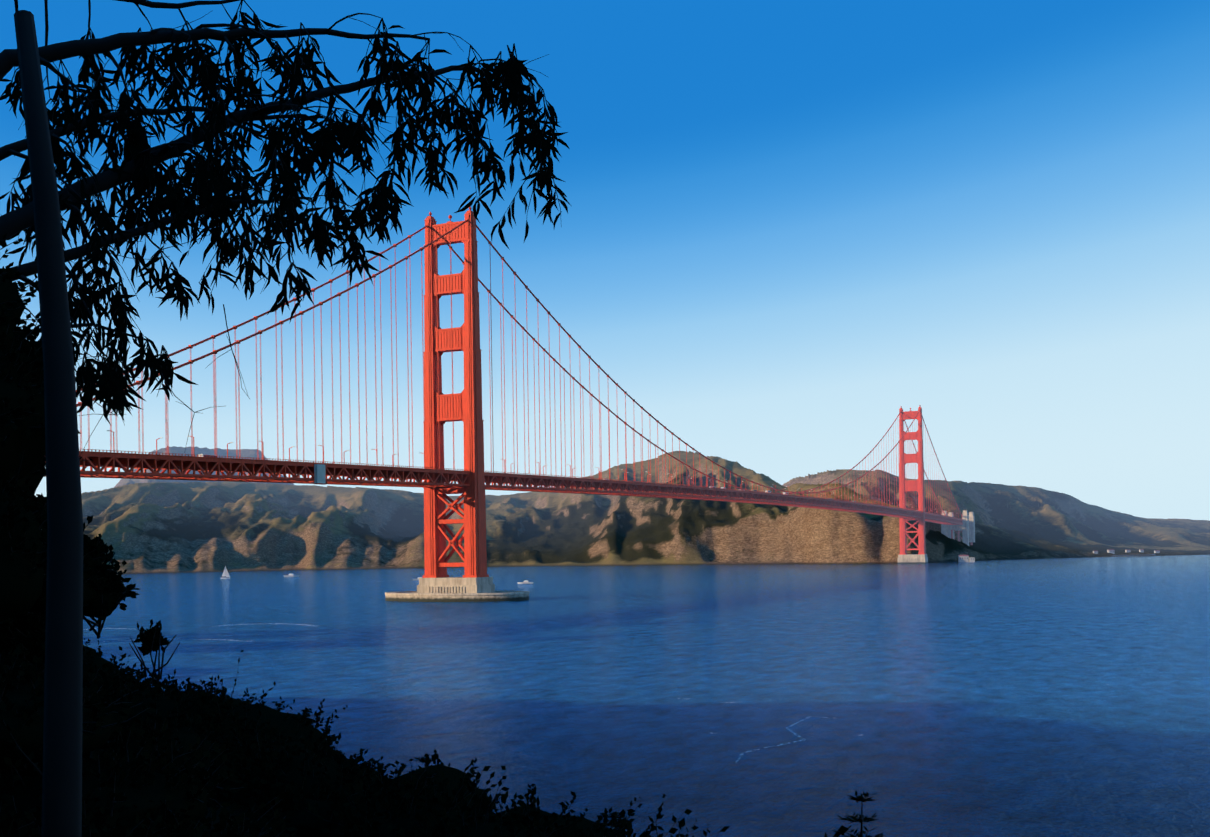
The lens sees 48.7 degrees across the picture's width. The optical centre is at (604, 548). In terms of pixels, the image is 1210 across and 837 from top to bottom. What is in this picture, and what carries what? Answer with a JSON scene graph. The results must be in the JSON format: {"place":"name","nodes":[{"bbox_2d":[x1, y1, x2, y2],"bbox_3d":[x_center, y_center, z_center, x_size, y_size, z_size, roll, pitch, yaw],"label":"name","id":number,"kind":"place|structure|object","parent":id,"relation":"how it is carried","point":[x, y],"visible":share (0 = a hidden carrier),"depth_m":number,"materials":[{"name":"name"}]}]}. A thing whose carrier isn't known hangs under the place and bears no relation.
{"place":"outdoors","nodes":[
{"label":"outdoors","id":0,"kind":"place"},
{"bbox_2d":[0,639,333,836],"bbox_3d":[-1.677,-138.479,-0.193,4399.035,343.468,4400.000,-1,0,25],"label":"grass","id":1,"kind":"structure","parent":0,"point":[236,812],"depth_m":17.25,"materials":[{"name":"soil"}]},
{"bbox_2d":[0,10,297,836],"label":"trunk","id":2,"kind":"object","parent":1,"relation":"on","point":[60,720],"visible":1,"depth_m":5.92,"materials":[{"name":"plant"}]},
{"bbox_2d":[0,0,569,460],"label":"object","id":3,"kind":"object","parent":1,"relation":"on","point":[212,188],"visible":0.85,"depth_m":9.31,"materials":[{"name":"plant"}]},
{"bbox_2d":[0,613,882,836],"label":"shrubs","id":4,"kind":"object","parent":1,"relation":"on","point":[313,774],"visible":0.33,"depth_m":17.56,"materials":[{"name":"black plant"}]},
{"bbox_2d":[423,206,488,577],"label":"bridge tower","id":5,"kind":"structure","parent":0,"point":[467,405],"depth_m":786.21,"materials":[{"name":"red metal"}]},
{"bbox_2d":[77,213,961,516],"bbox_3d":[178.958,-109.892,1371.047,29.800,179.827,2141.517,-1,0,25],"label":"suspension cables","id":6,"kind":"object","parent":5,"relation":"attached to","point":[275,325],"visible":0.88,"depth_m":774.79,"materials":[{"name":"red metal"}]},
{"bbox_2d":[45,430,962,524],"bbox_3d":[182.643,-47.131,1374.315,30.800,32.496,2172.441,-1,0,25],"label":"bridge deck","id":7,"kind":"structure","parent":6,"relation":"hanging from","point":[318,472],"depth_m":727.86,"materials":[{"name":"red metal"}]},
{"bbox_2d":[198,454,855,501],"bbox_3d":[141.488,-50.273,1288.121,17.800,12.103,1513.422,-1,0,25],"label":"vehicles","id":8,"kind":"object","parent":7,"relation":"on","point":[202,455],"visible":0.15,"depth_m":1187.92,"materials":[{"name":"white paint"}]},
{"bbox_2d":[0,0,1209,520],"label":"sky","id":9,"kind":"structure","parent":0,"point":[789,227],"materials":[{"name":"blue"}]},
{"bbox_2d":[81,446,1209,573],"bbox_3d":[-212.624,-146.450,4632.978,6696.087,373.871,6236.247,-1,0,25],"label":"hills","id":10,"kind":"structure","parent":0,"point":[146,526],"depth_m":2525.65,"materials":[{"name":"brown soil"}]},
{"bbox_2d":[951,530,972,544],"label":"bridge approach bents","id":11,"kind":"object","parent":10,"relation":"on","point":[959,536],"visible":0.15,"depth_m":2293.35,"materials":[{"name":"grey concrete"}]},
{"bbox_2d":[958,549,1159,561],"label":"buildings","id":12,"kind":"structure","parent":10,"relation":"on","point":[963,558],"depth_m":2033.69,"materials":[{"name":"white"}]},
{"bbox_2d":[83,555,1209,836],"bbox_3d":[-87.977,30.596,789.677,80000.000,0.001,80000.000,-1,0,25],"label":"sea water","id":13,"kind":"structure","parent":0,"point":[1045,697],"depth_m":291.14,"materials":[{"name":"blue liquid"}]},
{"bbox_2d":[221,566,532,583],"bbox_3d":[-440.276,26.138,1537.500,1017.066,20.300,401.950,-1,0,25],"label":"boats","id":14,"kind":"object","parent":13,"relation":"on","point":[225,573],"visible":0.6,"depth_m":1603.62,"materials":[{"name":"paint"}]},
{"bbox_2d":[83,577,826,762],"bbox_3d":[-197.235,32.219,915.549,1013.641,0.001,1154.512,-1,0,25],"label":"water ripples","id":15,"kind":"object","parent":13,"relation":"on","point":[678,698],"visible":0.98,"depth_m":224.10},
{"bbox_2d":[385,510,974,601],"bbox_3d":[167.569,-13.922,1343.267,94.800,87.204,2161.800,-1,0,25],"label":"concrete piers","id":16,"kind":"structure","parent":13,"relation":"in","point":[457,589],"depth_m":780.73,"materials":[{"name":"beige concrete"}]},
{"bbox_2d":[1112,554,1155,556],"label":"pier","id":17,"kind":"structure","parent":13,"relation":"in","point":[1132,555],"depth_m":2351.01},
{"bbox_2d":[899,405,925,554],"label":"bridge tower","id":18,"kind":"structure","parent":0,"point":[917,435],"depth_m":1947.92,"materials":[{"name":"red metal"}]}
]}

